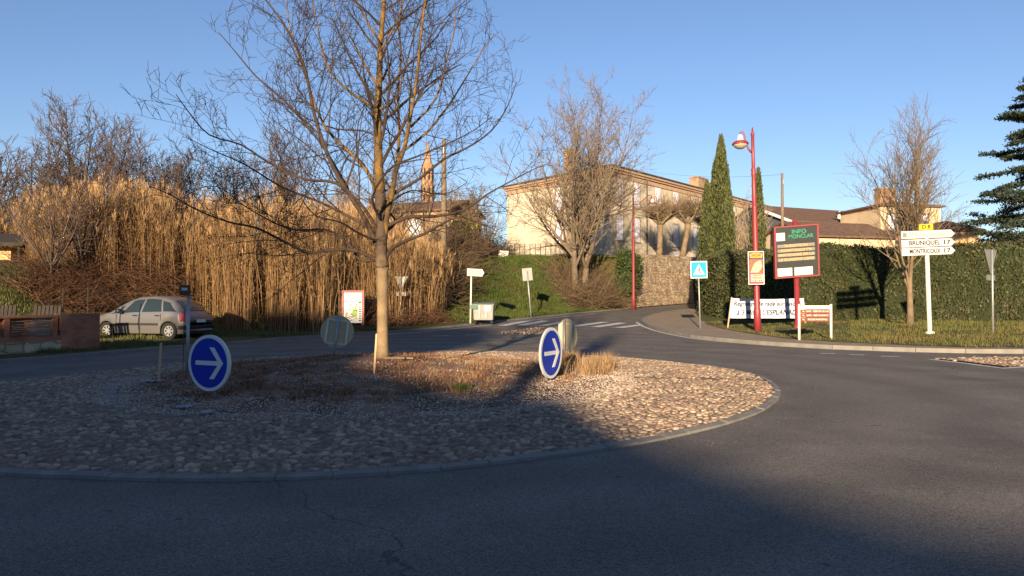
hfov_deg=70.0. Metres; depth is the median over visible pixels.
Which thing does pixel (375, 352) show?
wooden stake
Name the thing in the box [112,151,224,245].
bare tree
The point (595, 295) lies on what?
tree foot scrub
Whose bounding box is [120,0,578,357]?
bare tree
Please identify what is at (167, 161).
bare tree
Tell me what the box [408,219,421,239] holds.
window
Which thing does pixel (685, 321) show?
pavement
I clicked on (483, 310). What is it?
waste container
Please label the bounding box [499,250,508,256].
white notice
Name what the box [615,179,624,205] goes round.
window
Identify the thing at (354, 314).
map board
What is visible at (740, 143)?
street lamp
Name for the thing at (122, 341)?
roadside grass
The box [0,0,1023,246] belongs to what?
sky
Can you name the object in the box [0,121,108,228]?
bare tree
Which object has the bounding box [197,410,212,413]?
plastic scrap
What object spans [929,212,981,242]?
bare tree
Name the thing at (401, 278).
give way sign
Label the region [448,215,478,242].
yellow shrub
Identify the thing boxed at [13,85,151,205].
bare tree
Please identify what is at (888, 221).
window
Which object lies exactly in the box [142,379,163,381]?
plastic scrap
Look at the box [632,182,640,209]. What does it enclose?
window
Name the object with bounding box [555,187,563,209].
window
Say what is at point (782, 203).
utility pole
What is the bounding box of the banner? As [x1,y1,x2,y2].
[727,297,805,326]
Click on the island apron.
(194, 417)
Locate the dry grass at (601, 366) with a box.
[413,348,621,397]
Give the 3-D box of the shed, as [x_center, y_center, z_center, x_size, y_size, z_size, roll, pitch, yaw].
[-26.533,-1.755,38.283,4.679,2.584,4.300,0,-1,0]
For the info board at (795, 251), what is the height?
4.955 m
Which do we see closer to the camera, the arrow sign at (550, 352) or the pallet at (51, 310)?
the arrow sign at (550, 352)
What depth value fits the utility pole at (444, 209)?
44.96 m
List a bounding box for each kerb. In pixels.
[0,307,636,362]
[0,351,780,481]
[103,375,404,414]
[641,309,1023,353]
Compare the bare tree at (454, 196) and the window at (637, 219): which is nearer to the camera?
the bare tree at (454, 196)
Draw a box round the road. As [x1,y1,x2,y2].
[0,303,1023,575]
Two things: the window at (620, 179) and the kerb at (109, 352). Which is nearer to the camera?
the kerb at (109, 352)
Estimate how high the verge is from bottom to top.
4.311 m
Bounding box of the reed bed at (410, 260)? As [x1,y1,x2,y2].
[0,169,462,332]
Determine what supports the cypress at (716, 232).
on the verge
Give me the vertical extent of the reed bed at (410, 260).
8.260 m
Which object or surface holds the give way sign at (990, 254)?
on the verge
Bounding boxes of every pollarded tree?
[635,187,690,254]
[660,187,702,256]
[688,201,702,225]
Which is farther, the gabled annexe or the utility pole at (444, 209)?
the gabled annexe
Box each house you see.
[358,199,486,249]
[734,205,840,249]
[766,221,897,248]
[835,188,945,247]
[922,221,984,242]
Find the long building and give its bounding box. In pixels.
[501,150,767,256]
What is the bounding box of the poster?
[748,251,764,284]
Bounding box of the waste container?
[470,302,495,323]
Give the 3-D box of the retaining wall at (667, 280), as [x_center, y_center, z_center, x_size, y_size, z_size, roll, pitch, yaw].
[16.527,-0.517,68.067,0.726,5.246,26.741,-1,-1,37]
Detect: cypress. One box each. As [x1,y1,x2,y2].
[695,133,736,287]
[749,166,766,250]
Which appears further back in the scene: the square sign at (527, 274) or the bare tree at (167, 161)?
the bare tree at (167, 161)
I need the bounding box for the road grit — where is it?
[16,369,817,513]
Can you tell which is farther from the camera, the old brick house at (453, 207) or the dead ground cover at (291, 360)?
the old brick house at (453, 207)
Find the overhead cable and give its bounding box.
[625,167,780,176]
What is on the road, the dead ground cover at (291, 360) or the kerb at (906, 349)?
the kerb at (906, 349)
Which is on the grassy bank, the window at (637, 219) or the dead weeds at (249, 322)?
the dead weeds at (249, 322)
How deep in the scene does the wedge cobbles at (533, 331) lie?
33.61 m
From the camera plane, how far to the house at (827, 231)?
59.91 m
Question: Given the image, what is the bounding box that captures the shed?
[0,234,58,260]
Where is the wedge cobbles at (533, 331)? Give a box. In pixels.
[500,326,557,333]
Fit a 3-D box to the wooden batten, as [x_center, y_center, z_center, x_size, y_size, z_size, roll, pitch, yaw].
[-2.133,1.309,13.668,0.600,0.030,0.040,0,-1,9]
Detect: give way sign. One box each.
[394,276,407,324]
[984,249,996,333]
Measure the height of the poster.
1.420 m
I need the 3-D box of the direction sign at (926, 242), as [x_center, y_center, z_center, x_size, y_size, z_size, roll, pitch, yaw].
[15.027,-0.258,26.407,1.927,4.080,0.320,-2,-1,0]
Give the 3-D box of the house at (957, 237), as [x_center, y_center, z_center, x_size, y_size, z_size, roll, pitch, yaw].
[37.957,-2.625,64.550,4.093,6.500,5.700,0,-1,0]
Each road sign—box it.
[320,315,353,353]
[558,319,576,354]
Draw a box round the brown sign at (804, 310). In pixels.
[798,304,831,339]
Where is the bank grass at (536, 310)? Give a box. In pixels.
[437,253,622,321]
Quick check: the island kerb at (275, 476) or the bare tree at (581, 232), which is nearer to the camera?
the island kerb at (275, 476)
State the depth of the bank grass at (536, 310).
50.00 m
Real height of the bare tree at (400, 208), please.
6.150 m
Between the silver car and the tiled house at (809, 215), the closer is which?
the silver car
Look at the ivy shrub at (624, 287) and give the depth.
56.68 m
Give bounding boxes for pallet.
[0,305,18,314]
[33,305,63,314]
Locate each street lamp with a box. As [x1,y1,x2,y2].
[632,195,656,309]
[732,127,760,330]
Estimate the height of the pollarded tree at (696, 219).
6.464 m
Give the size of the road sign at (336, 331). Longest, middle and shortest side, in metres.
1.313 x 0.842 x 0.139 m
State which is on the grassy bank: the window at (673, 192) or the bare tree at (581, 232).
the bare tree at (581, 232)
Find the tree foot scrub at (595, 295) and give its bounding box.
[529,230,647,309]
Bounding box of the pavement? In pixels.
[645,309,1023,348]
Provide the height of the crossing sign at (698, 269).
3.236 m
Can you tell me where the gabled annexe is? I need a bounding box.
[409,207,485,230]
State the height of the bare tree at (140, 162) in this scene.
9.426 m
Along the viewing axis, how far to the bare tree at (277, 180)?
61.10 m
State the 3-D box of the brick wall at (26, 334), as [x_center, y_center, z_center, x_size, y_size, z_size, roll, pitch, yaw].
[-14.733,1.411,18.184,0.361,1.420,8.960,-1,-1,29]
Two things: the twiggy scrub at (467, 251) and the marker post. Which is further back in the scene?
the twiggy scrub at (467, 251)
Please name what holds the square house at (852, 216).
on the verge
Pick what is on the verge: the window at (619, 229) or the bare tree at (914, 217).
the bare tree at (914, 217)
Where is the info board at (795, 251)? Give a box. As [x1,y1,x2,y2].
[773,220,819,327]
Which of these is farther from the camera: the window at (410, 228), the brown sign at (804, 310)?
the window at (410, 228)
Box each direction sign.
[467,268,483,322]
[901,224,954,333]
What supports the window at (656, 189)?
in the long building
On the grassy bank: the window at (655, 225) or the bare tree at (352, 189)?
the bare tree at (352, 189)
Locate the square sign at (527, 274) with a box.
[522,268,532,316]
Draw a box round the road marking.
[396,314,1023,368]
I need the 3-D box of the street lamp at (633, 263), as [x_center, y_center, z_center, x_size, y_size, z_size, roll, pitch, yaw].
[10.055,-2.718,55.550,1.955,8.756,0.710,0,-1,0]
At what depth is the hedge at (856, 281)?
35.34 m
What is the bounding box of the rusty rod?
[183,310,184,367]
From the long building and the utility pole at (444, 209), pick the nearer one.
the utility pole at (444, 209)
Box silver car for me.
[100,296,213,338]
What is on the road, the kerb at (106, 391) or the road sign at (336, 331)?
the kerb at (106, 391)
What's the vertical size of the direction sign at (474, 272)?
3.071 m
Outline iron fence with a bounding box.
[509,244,550,254]
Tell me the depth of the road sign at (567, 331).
18.11 m
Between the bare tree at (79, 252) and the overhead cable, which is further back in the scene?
the overhead cable
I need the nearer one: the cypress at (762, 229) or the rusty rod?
the rusty rod
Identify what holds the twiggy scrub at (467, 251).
on the grassy bank
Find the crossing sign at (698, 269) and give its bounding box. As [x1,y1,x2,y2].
[690,261,707,327]
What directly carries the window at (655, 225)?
in the long building
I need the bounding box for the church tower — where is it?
[420,140,433,201]
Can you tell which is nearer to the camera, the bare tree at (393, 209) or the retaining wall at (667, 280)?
the bare tree at (393, 209)
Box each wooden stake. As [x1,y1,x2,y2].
[157,343,161,379]
[373,334,377,373]
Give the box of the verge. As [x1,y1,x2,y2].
[695,312,1023,346]
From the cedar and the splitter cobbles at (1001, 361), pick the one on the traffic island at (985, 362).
the splitter cobbles at (1001, 361)
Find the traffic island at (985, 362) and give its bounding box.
[940,357,1023,365]
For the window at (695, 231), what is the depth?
83.82 m
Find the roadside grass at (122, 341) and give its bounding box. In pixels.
[0,265,395,353]
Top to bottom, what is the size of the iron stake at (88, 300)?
2.050 m
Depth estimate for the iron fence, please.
62.51 m
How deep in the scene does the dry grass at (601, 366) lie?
13.97 m
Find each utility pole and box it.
[441,139,446,256]
[781,173,783,225]
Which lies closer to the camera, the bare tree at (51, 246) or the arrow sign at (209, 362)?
the arrow sign at (209, 362)
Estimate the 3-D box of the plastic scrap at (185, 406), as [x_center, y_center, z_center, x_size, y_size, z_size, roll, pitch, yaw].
[-4.473,1.610,9.968,0.220,0.038,0.142,0,-1,-29]
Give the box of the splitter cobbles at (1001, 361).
[934,356,1023,366]
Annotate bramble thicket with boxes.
[0,225,467,329]
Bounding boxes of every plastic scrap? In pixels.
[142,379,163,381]
[175,404,192,407]
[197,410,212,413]
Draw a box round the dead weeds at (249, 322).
[1,267,553,336]
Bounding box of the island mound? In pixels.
[114,355,612,412]
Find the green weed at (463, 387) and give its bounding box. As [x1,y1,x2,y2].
[447,381,472,392]
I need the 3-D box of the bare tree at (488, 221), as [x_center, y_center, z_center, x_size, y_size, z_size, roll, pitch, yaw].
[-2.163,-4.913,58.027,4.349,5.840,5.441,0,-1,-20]
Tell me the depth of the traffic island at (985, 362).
18.79 m
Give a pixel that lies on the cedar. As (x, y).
(1001, 195)
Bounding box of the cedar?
[958,76,1023,242]
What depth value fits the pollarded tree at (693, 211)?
70.69 m
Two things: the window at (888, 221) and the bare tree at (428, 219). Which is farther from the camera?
the window at (888, 221)
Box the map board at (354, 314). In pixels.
[342,290,363,328]
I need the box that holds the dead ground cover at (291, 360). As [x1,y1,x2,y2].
[142,352,580,403]
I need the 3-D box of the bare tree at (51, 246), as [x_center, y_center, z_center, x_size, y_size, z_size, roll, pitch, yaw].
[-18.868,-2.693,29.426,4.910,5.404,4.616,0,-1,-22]
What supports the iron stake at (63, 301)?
on the grassy bank
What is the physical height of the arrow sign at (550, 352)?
1.112 m
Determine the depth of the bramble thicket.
30.84 m
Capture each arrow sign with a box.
[188,335,230,397]
[539,327,561,380]
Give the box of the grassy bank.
[0,257,685,358]
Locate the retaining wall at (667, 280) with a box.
[619,254,697,307]
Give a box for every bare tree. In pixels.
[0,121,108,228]
[0,133,42,229]
[0,157,113,287]
[11,135,151,277]
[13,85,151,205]
[100,125,195,212]
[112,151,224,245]
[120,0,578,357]
[130,129,211,234]
[202,146,274,216]
[229,122,332,216]
[314,171,371,237]
[329,142,414,221]
[384,159,426,232]
[396,179,451,249]
[440,174,497,232]
[461,192,511,255]
[479,63,666,303]
[733,186,773,249]
[832,91,971,324]
[832,230,900,246]
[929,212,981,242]
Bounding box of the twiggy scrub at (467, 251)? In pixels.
[398,212,533,313]
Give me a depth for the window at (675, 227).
80.06 m
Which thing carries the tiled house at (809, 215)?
on the grassy bank
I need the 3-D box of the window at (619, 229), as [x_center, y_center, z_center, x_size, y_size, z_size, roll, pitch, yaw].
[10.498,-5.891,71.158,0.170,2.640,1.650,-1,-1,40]
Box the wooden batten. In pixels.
[382,357,413,358]
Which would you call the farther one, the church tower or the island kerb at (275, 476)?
the church tower
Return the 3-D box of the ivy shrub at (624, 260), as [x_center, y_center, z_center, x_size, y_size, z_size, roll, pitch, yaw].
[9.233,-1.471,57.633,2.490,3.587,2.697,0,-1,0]
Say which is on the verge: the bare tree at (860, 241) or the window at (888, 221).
the bare tree at (860, 241)
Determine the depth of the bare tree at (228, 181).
61.85 m
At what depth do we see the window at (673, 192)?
80.06 m
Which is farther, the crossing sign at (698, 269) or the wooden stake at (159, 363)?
the crossing sign at (698, 269)
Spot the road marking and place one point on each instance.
(511, 323)
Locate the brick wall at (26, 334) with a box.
[0,313,99,354]
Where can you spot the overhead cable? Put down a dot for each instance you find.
(705, 176)
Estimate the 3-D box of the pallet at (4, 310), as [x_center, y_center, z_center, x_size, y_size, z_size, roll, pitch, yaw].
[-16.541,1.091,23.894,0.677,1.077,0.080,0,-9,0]
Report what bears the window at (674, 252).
in the long building
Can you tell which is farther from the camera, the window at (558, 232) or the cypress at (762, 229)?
the window at (558, 232)
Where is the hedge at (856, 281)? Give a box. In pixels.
[692,239,1023,321]
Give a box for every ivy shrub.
[612,273,637,298]
[614,247,643,288]
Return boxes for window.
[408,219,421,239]
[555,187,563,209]
[555,220,564,242]
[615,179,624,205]
[615,214,624,241]
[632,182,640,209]
[634,216,640,242]
[654,186,660,202]
[654,222,656,244]
[672,191,678,205]
[672,223,679,247]
[672,250,678,255]
[692,227,698,249]
[887,212,897,231]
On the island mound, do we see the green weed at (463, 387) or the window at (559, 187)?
the green weed at (463, 387)
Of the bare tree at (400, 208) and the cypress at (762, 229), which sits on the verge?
the cypress at (762, 229)
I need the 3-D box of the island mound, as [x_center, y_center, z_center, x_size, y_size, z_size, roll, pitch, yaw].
[-2.600,1.513,14.078,9.000,0.411,9.000,0,-1,0]
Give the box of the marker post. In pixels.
[179,285,189,374]
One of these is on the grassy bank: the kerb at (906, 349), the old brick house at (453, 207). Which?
the old brick house at (453, 207)
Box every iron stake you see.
[62,288,63,313]
[87,288,88,312]
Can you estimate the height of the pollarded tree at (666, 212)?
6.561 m
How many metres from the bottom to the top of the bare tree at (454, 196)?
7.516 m
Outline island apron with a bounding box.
[0,353,773,473]
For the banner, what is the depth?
34.43 m
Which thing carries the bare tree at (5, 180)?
on the grassy bank

